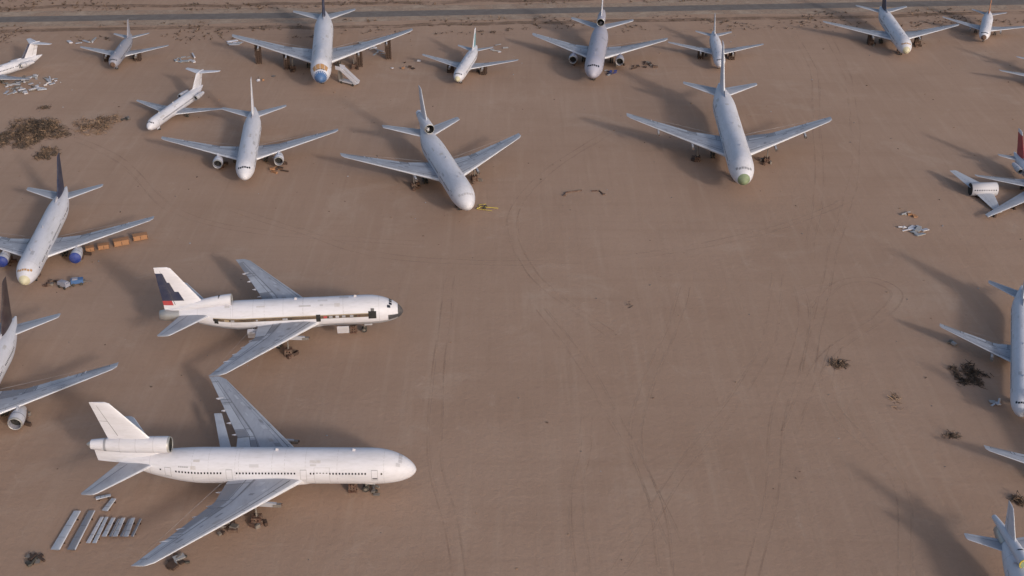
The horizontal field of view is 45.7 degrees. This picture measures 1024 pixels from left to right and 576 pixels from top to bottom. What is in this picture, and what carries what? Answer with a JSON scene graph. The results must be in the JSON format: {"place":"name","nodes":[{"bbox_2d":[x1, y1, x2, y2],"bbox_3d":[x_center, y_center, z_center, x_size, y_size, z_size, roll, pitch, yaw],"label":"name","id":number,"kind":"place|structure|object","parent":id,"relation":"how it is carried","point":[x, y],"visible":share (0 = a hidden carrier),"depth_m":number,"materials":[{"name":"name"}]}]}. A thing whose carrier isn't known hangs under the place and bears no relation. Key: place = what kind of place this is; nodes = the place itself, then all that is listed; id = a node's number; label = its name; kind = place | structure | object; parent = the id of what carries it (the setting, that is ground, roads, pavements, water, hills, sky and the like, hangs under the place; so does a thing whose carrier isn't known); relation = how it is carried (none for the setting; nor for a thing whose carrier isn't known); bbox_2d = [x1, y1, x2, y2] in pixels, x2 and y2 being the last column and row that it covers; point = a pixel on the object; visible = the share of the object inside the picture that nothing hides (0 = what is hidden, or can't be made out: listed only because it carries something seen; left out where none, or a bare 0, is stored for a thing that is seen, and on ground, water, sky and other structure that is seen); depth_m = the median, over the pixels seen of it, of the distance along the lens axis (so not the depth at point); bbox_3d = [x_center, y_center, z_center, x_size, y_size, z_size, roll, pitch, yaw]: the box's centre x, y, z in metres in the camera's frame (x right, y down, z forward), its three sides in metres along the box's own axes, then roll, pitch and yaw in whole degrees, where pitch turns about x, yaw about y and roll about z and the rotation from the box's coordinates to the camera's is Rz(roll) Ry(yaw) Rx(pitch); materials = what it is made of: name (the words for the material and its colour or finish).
{"place":"outdoors","nodes":[
{"label":"outdoors","id":0,"kind":"place"},
{"bbox_2d":[1,0,997,31],"bbox_3d":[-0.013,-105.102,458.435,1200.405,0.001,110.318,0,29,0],"label":"dirt track","id":1,"kind":"structure","parent":0,"point":[503,23],"depth_m":448.29,"materials":[{"name":"brown soil"}]},
{"bbox_2d":[0,0,1023,575],"bbox_3d":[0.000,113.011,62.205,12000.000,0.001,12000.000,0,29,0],"label":"desert ground","id":2,"kind":"structure","parent":0,"point":[794,268],"depth_m":265.33,"materials":[{"name":"brown sand"}]},
{"bbox_2d":[0,38,51,82],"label":"regional jet airliner","id":3,"kind":"object","parent":2,"relation":"on","point":[29,57],"visible":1,"depth_m":391.53,"materials":[{"name":"white paint"}]},
{"bbox_2d":[3,74,57,94],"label":"scrap metal pile","id":4,"kind":"object","parent":2,"relation":"on","point":[36,87],"visible":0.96,"depth_m":382.93,"materials":[{"name":"white paint"}]},
{"bbox_2d":[25,553,45,566],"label":"scrap metal pile","id":5,"kind":"object","parent":2,"relation":"on","point":[36,558],"visible":1,"depth_m":189.77,"materials":[{"name":"metal"}]},
{"bbox_2d":[0,115,74,149],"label":"dry brush pile","id":6,"kind":"object","parent":2,"relation":"on","point":[41,126],"visible":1,"depth_m":346.73,"materials":[{"name":"brown plant"}]},
{"bbox_2d":[36,105,51,109],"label":"dry brush pile","id":7,"kind":"object","parent":2,"relation":"on","point":[45,107],"visible":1,"depth_m":365.97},
{"bbox_2d":[31,144,61,160],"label":"dry brush pile","id":8,"kind":"object","parent":2,"relation":"on","point":[45,152],"visible":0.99,"depth_m":334.20,"materials":[{"name":"brown plant"}]},
{"bbox_2d":[42,279,56,286],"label":"scrap metal pile","id":9,"kind":"object","parent":2,"relation":"on","point":[50,282],"visible":1,"depth_m":268.46,"materials":[{"name":"grey metal"}]},
{"bbox_2d":[0,277,118,429],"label":"twinjet airliner","id":10,"kind":"object","parent":2,"relation":"on","point":[19,399],"visible":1,"depth_m":227.46,"materials":[{"name":"white paint"}]},
{"bbox_2d":[0,329,16,373],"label":"windows and doors","id":11,"kind":"structure","parent":10,"relation":"in","point":[14,342],"depth_m":233.25,"materials":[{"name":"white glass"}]},
{"bbox_2d":[54,279,70,289],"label":"ground power trailer","id":12,"kind":"object","parent":2,"relation":"on","point":[64,284],"visible":1,"depth_m":266.75,"materials":[{"name":"grey paint"}]},
{"bbox_2d":[51,511,80,549],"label":"detached flap panel","id":13,"kind":"object","parent":2,"relation":"on","point":[62,537],"visible":1,"depth_m":195.42,"materials":[{"name":"metal"}]},
{"bbox_2d":[0,153,153,284],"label":"twinjet airliner","id":14,"kind":"object","parent":2,"relation":"on","point":[40,247],"visible":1,"depth_m":278.18,"materials":[{"name":"white paint"}]},
{"bbox_2d":[17,202,68,273],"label":"windows and doors","id":15,"kind":"structure","parent":14,"relation":"in","point":[32,252],"depth_m":274.70,"materials":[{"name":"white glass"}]},
{"bbox_2d":[70,277,88,286],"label":"ground power trailer","id":16,"kind":"object","parent":2,"relation":"on","point":[77,280],"visible":1,"depth_m":268.04,"materials":[{"name":"blue paint"}]},
{"bbox_2d":[67,510,94,549],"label":"detached flap panel","id":17,"kind":"object","parent":2,"relation":"on","point":[75,542],"visible":1,"depth_m":195.45,"materials":[{"name":"metal"}]},
{"bbox_2d":[67,37,96,43],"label":"scrap metal pile","id":18,"kind":"object","parent":2,"relation":"on","point":[92,41],"visible":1,"depth_m":422.35,"materials":[{"name":"metal"}]},
{"bbox_2d":[85,244,94,251],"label":"wooden crate","id":19,"kind":"object","parent":2,"relation":"on","point":[89,248],"visible":1,"depth_m":282.39,"materials":[{"name":"orange wood"}]},
{"bbox_2d":[86,517,103,542],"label":"detached flap panel","id":20,"kind":"object","parent":2,"relation":"on","point":[91,536],"visible":1,"depth_m":195.69,"materials":[{"name":"white paint"}]},
{"bbox_2d":[72,111,121,135],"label":"dry brush pile","id":21,"kind":"object","parent":2,"relation":"on","point":[98,122],"visible":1,"depth_m":353.13,"materials":[{"name":"brown plant"}]},
{"bbox_2d":[92,517,107,542],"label":"detached flap panel","id":22,"kind":"object","parent":2,"relation":"on","point":[97,538],"visible":1,"depth_m":195.68,"materials":[{"name":"metal"}]},
{"bbox_2d":[97,242,109,249],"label":"wooden crate","id":23,"kind":"object","parent":2,"relation":"on","point":[102,246],"visible":1,"depth_m":283.64,"materials":[{"name":"orange wood"}]},
{"bbox_2d":[96,494,110,500],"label":"detached flap panel","id":24,"kind":"object","parent":2,"relation":"on","point":[102,496],"visible":1,"depth_m":203.26,"materials":[{"name":"metal"}]},
{"bbox_2d":[102,518,114,536],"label":"detached flap panel","id":25,"kind":"object","parent":2,"relation":"on","point":[107,529],"visible":1,"depth_m":196.11,"materials":[{"name":"metal"}]},
{"bbox_2d":[102,498,115,510],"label":"detached flap panel","id":26,"kind":"object","parent":2,"relation":"on","point":[108,505],"visible":1,"depth_m":201.33,"materials":[{"name":"metal"}]},
{"bbox_2d":[109,519,119,536],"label":"detached flap panel","id":27,"kind":"object","parent":2,"relation":"on","point":[114,528],"visible":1,"depth_m":196.08,"materials":[{"name":"metal"}]},
{"bbox_2d":[113,518,124,536],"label":"detached flap panel","id":28,"kind":"object","parent":2,"relation":"on","point":[117,530],"visible":1,"depth_m":195.94,"materials":[{"name":"metal"}]},
{"bbox_2d":[112,236,129,246],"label":"wooden crate","id":29,"kind":"object","parent":2,"relation":"on","point":[121,241],"visible":1,"depth_m":285.22,"materials":[{"name":"orange wood"}]},
{"bbox_2d":[80,19,168,68],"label":"narrowbody airliner","id":30,"kind":"object","parent":2,"relation":"on","point":[119,54],"visible":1,"depth_m":404.09,"materials":[{"name":"grey paint"}]},
{"bbox_2d":[109,40,132,65],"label":"windows and doors","id":31,"kind":"structure","parent":30,"relation":"in","point":[129,40],"depth_m":397.74,"materials":[{"name":"grey glass"}]},
{"bbox_2d":[120,519,130,536],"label":"detached flap panel","id":32,"kind":"object","parent":2,"relation":"on","point":[124,529],"visible":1,"depth_m":195.96,"materials":[{"name":"metal"}]},
{"bbox_2d":[123,518,134,536],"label":"detached flap panel","id":33,"kind":"object","parent":2,"relation":"on","point":[129,527],"visible":1,"depth_m":196.09,"materials":[{"name":"metal"}]},
{"bbox_2d":[131,519,141,536],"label":"detached flap panel","id":34,"kind":"object","parent":2,"relation":"on","point":[135,528],"visible":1,"depth_m":196.09,"materials":[{"name":"metal"}]},
{"bbox_2d":[132,232,147,240],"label":"wooden crate","id":35,"kind":"object","parent":2,"relation":"on","point":[140,236],"visible":1,"depth_m":287.69,"materials":[{"name":"brown wood"}]},
{"bbox_2d":[166,553,189,570],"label":"scrap metal pile","id":36,"kind":"object","parent":2,"relation":"on","point":[172,564],"visible":1,"depth_m":189.24,"materials":[{"name":"metal"}]},
{"bbox_2d":[136,68,221,129],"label":"regional jet airliner","id":37,"kind":"object","parent":2,"relation":"on","point":[181,103],"visible":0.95,"depth_m":358.69,"materials":[{"name":"white paint"}]},
{"bbox_2d":[147,92,197,125],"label":"windows and doors","id":38,"kind":"structure","parent":37,"relation":"in","point":[162,116],"depth_m":351.86,"materials":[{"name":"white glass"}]},
{"bbox_2d":[174,53,195,62],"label":"scrap metal pile","id":39,"kind":"object","parent":2,"relation":"on","point":[188,60],"visible":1,"depth_m":404.42,"materials":[{"name":"white paint"}]},
{"bbox_2d":[217,520,238,535],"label":"scrap metal pile","id":40,"kind":"object","parent":2,"relation":"on","point":[233,527],"visible":0.7,"depth_m":195.97,"materials":[{"name":"grey metal"}]},
{"bbox_2d":[226,39,241,44],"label":"scrap metal pile","id":41,"kind":"object","parent":2,"relation":"on","point":[236,43],"visible":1,"depth_m":421.15,"materials":[{"name":"metal"}]},
{"bbox_2d":[81,376,415,565],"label":"trijet airliner","id":42,"kind":"object","parent":2,"relation":"on","point":[262,462],"visible":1,"depth_m":200.05,"materials":[{"name":"white paint"}]},
{"bbox_2d":[149,447,402,482],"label":"windows and doors","id":43,"kind":"structure","parent":42,"relation":"in","point":[321,475],"depth_m":199.95,"materials":[{"name":"white glass"}]},
{"bbox_2d":[161,79,337,179],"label":"twinjet airliner","id":44,"kind":"object","parent":2,"relation":"on","point":[248,152],"visible":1,"depth_m":327.45,"materials":[{"name":"white paint"}]},
{"bbox_2d":[238,112,260,168],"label":"windows and doors","id":45,"kind":"structure","parent":44,"relation":"in","point":[254,112],"depth_m":321.12,"materials":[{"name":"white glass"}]},
{"bbox_2d":[153,259,402,375],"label":"trijet airliner","id":46,"kind":"object","parent":2,"relation":"on","point":[278,314],"visible":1,"depth_m":244.35,"materials":[{"name":"white paint"}]},
{"bbox_2d":[198,295,398,337],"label":"windows and doors","id":47,"kind":"structure","parent":46,"relation":"in","point":[371,314],"depth_m":245.10,"materials":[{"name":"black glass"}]},
{"bbox_2d":[270,164,288,173],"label":"scrap metal pile","id":48,"kind":"object","parent":2,"relation":"on","point":[275,168],"visible":1,"depth_m":324.29,"materials":[{"name":"brown metal"}]},
{"bbox_2d":[232,0,412,83],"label":"jumbo jet airliner","id":49,"kind":"object","parent":2,"relation":"on","point":[322,55],"visible":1,"depth_m":397.83,"materials":[{"name":"white paint"}]},
{"bbox_2d":[310,22,332,81],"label":"windows and doors","id":50,"kind":"structure","parent":49,"relation":"in","point":[319,66],"depth_m":374.51,"materials":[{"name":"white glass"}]},
{"bbox_2d":[335,64,359,85],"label":"mobile airstairs","id":51,"kind":"object","parent":2,"relation":"on","point":[341,69],"visible":1,"depth_m":383.96,"materials":[{"name":"white metal"}]},
{"bbox_2d":[358,42,383,54],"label":"scrap metal pile","id":52,"kind":"object","parent":2,"relation":"on","point":[373,47],"visible":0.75,"depth_m":414.94,"materials":[{"name":"white paint"}]},
{"bbox_2d":[369,484,379,495],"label":"landing gear","id":53,"kind":"object","parent":2,"relation":"on","point":[373,490],"visible":0.82,"depth_m":204.78,"materials":[{"name":"metal"}]},
{"bbox_2d":[390,60,420,68],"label":"scrap metal pile","id":54,"kind":"object","parent":2,"relation":"on","point":[409,66],"visible":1,"depth_m":398.47,"materials":[{"name":"white paint"}]},
{"bbox_2d":[340,85,520,210],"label":"trijet airliner","id":55,"kind":"object","parent":2,"relation":"on","point":[445,169],"visible":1,"depth_m":315.69,"materials":[{"name":"white paint"}]},
{"bbox_2d":[420,139,473,197],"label":"windows and doors","id":56,"kind":"structure","parent":55,"relation":"in","point":[459,195],"depth_m":305.07,"materials":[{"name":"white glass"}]},
{"bbox_2d":[422,28,517,82],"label":"narrowbody airliner","id":57,"kind":"object","parent":2,"relation":"on","point":[465,65],"visible":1,"depth_m":392.85,"materials":[{"name":"white paint"}]},
{"bbox_2d":[454,51,477,75],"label":"windows and doors","id":58,"kind":"structure","parent":57,"relation":"in","point":[471,51],"depth_m":388.05,"materials":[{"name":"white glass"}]},
{"bbox_2d":[476,204,497,210],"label":"aircraft tow bar","id":59,"kind":"object","parent":2,"relation":"on","point":[484,206],"visible":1,"depth_m":303.06,"materials":[{"name":"yellow paint"}]},
{"bbox_2d":[0,0,1023,42],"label":"dry scrub","id":60,"kind":"object","parent":2,"relation":"on","point":[300,26],"visible":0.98,"depth_m":445.37,"materials":[{"name":"brown plant"}]},
{"bbox_2d":[22,28,1021,568],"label":"scattered litter","id":61,"kind":"object","parent":2,"relation":"on","point":[596,298],"visible":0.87,"depth_m":309.21,"materials":[{"name":"metal"}]},
{"bbox_2d":[563,190,604,195],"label":"rusty cable","id":62,"kind":"object","parent":2,"relation":"on","point":[564,194],"visible":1,"depth_m":312.02,"materials":[{"name":"metal"}]},
{"bbox_2d":[532,0,667,79],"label":"trijet airliner","id":63,"kind":"object","parent":2,"relation":"on","point":[596,53],"visible":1,"depth_m":400.48,"materials":[{"name":"grey paint"}]},
{"bbox_2d":[584,32,607,67],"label":"windows and doors","id":64,"kind":"structure","parent":63,"relation":"in","point":[596,49],"depth_m":389.19,"materials":[{"name":"grey glass"}]},
{"bbox_2d":[605,70,616,75],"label":"scrap metal pile","id":65,"kind":"object","parent":2,"relation":"on","point":[610,72],"visible":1,"depth_m":393.92,"materials":[{"name":"metal"}]},
{"bbox_2d":[631,61,657,68],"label":"scrap metal pile","id":66,"kind":"object","parent":2,"relation":"on","point":[646,63],"visible":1,"depth_m":399.39,"materials":[{"name":"brown metal"}]},
{"bbox_2d":[668,17,763,68],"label":"narrowbody airliner","id":67,"kind":"object","parent":2,"relation":"on","point":[715,49],"visible":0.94,"depth_m":406.35,"materials":[{"name":"white paint"}]},
{"bbox_2d":[709,35,719,59],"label":"windows and doors","id":68,"kind":"structure","parent":67,"relation":"in","point":[713,35],"depth_m":403.02,"materials":[{"name":"grey glass"}]},
{"bbox_2d":[627,40,831,184],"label":"airliner","id":69,"kind":"object","parent":2,"relation":"on","point":[734,146],"visible":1,"depth_m":329.80,"materials":[{"name":"white paint"}]},
{"bbox_2d":[713,92,751,172],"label":"windows and doors","id":70,"kind":"structure","parent":69,"relation":"in","point":[717,100],"depth_m":328.17,"materials":[{"name":"white glass"}]},
{"bbox_2d":[828,357,850,368],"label":"dry brush pile","id":71,"kind":"object","parent":2,"relation":"on","point":[840,364],"visible":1,"depth_m":239.69,"materials":[{"name":"brown plant"}]},
{"bbox_2d":[823,0,958,54],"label":"twinjet airliner","id":72,"kind":"object","parent":2,"relation":"on","point":[896,34],"visible":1,"depth_m":419.31,"materials":[{"name":"white paint"}]},
{"bbox_2d":[879,12,910,45],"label":"windows and doors","id":73,"kind":"structure","parent":72,"relation":"in","point":[886,12],"depth_m":413.33,"materials":[{"name":"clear glass"}]},
{"bbox_2d":[887,389,903,408],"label":"dry brush pile","id":74,"kind":"object","parent":2,"relation":"on","point":[894,398],"visible":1,"depth_m":229.23,"materials":[{"name":"brown plant"}]},
{"bbox_2d":[901,211,917,217],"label":"scrap metal pile","id":75,"kind":"object","parent":2,"relation":"on","point":[910,213],"visible":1,"depth_m":299.79,"materials":[{"name":"metal"}]},
{"bbox_2d":[898,225,929,235],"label":"scrap metal pile","id":76,"kind":"object","parent":2,"relation":"on","point":[917,229],"visible":1,"depth_m":292.32,"materials":[{"name":"white paint"}]},
{"bbox_2d":[941,429,962,439],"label":"dry brush pile","id":77,"kind":"object","parent":2,"relation":"on","point":[953,435],"visible":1,"depth_m":218.70,"materials":[{"name":"brown plant"}]},
{"bbox_2d":[947,339,956,345],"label":"scrap metal pile","id":78,"kind":"object","parent":2,"relation":"on","point":[951,341],"visible":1,"depth_m":246.41,"materials":[{"name":"metal"}]},
{"bbox_2d":[947,359,993,389],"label":"dry brush pile","id":79,"kind":"object","parent":2,"relation":"on","point":[972,372],"visible":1,"depth_m":236.03,"materials":[{"name":"brown plant"}]},
{"bbox_2d":[951,170,1000,212],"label":"severed fuselage section","id":80,"kind":"object","parent":2,"relation":"on","point":[987,192],"visible":1,"depth_m":308.25,"materials":[{"name":"white paint"}]},
{"bbox_2d":[940,280,1023,416],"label":"narrowbody airliner","id":81,"kind":"object","parent":2,"relation":"on","point":[1013,353],"visible":1,"depth_m":239.45,"materials":[{"name":"white paint"}]},
{"bbox_2d":[1010,304,1023,403],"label":"windows and doors","id":82,"kind":"structure","parent":81,"relation":"in","point":[1020,372],"depth_m":236.20,"materials":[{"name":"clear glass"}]},
{"bbox_2d":[943,0,1023,41],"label":"narrowbody airliner","id":83,"kind":"object","parent":2,"relation":"on","point":[985,28],"visible":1,"depth_m":428.22,"materials":[{"name":"white paint"}]},
{"bbox_2d":[964,501,1023,575],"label":"trijet airliner","id":84,"kind":"object","parent":2,"relation":"on","point":[1007,543],"visible":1,"depth_m":184.51,"materials":[{"name":"white paint"}]},
{"bbox_2d":[989,398,1000,405],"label":"scrap metal pile","id":85,"kind":"object","parent":2,"relation":"on","point":[994,402],"visible":1,"depth_m":227.85,"materials":[{"name":"white paint"}]},
{"bbox_2d":[975,128,1023,189],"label":"regional jet airliner","id":86,"kind":"object","parent":2,"relation":"on","point":[1018,163],"visible":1,"depth_m":317.81,"materials":[{"name":"white paint"}]},
{"bbox_2d":[984,408,1023,462],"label":"narrowbody airliner","id":87,"kind":"object","parent":2,"relation":"on","point":[1019,457],"visible":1,"depth_m":208.48,"materials":[{"name":"white paint"}]},
{"bbox_2d":[985,191,1023,217],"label":"detached wing","id":88,"kind":"structure","parent":2,"relation":"on","point":[1015,201],"depth_m":302.15,"materials":[{"name":"silver metal"}]},
{"bbox_2d":[1000,56,1023,75],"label":"narrowbody airliner","id":89,"kind":"object","parent":2,"relation":"on","point":[1020,74],"visible":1,"depth_m":384.34,"materials":[{"name":"white paint"}]},
{"bbox_2d":[1007,490,1023,506],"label":"dry brush pile","id":90,"kind":"object","parent":2,"relation":"on","point":[1018,499],"visible":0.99,"depth_m":202.50,"materials":[{"name":"brown plant"}]},
{"bbox_2d":[0,0,1023,26],"bbox_3d":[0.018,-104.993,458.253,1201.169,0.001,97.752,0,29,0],"label":"road shoulder","id":91,"kind":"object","parent":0,"point":[355,19],"visible":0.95,"depth_m":455.16},
{"bbox_2d":[0,0,1023,21],"bbox_3d":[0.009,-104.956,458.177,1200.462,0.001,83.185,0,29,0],"label":"asphalt road","id":92,"kind":"structure","parent":0,"point":[493,11],"depth_m":456.31,"materials":[{"name":"grey asphalt"}]}
]}

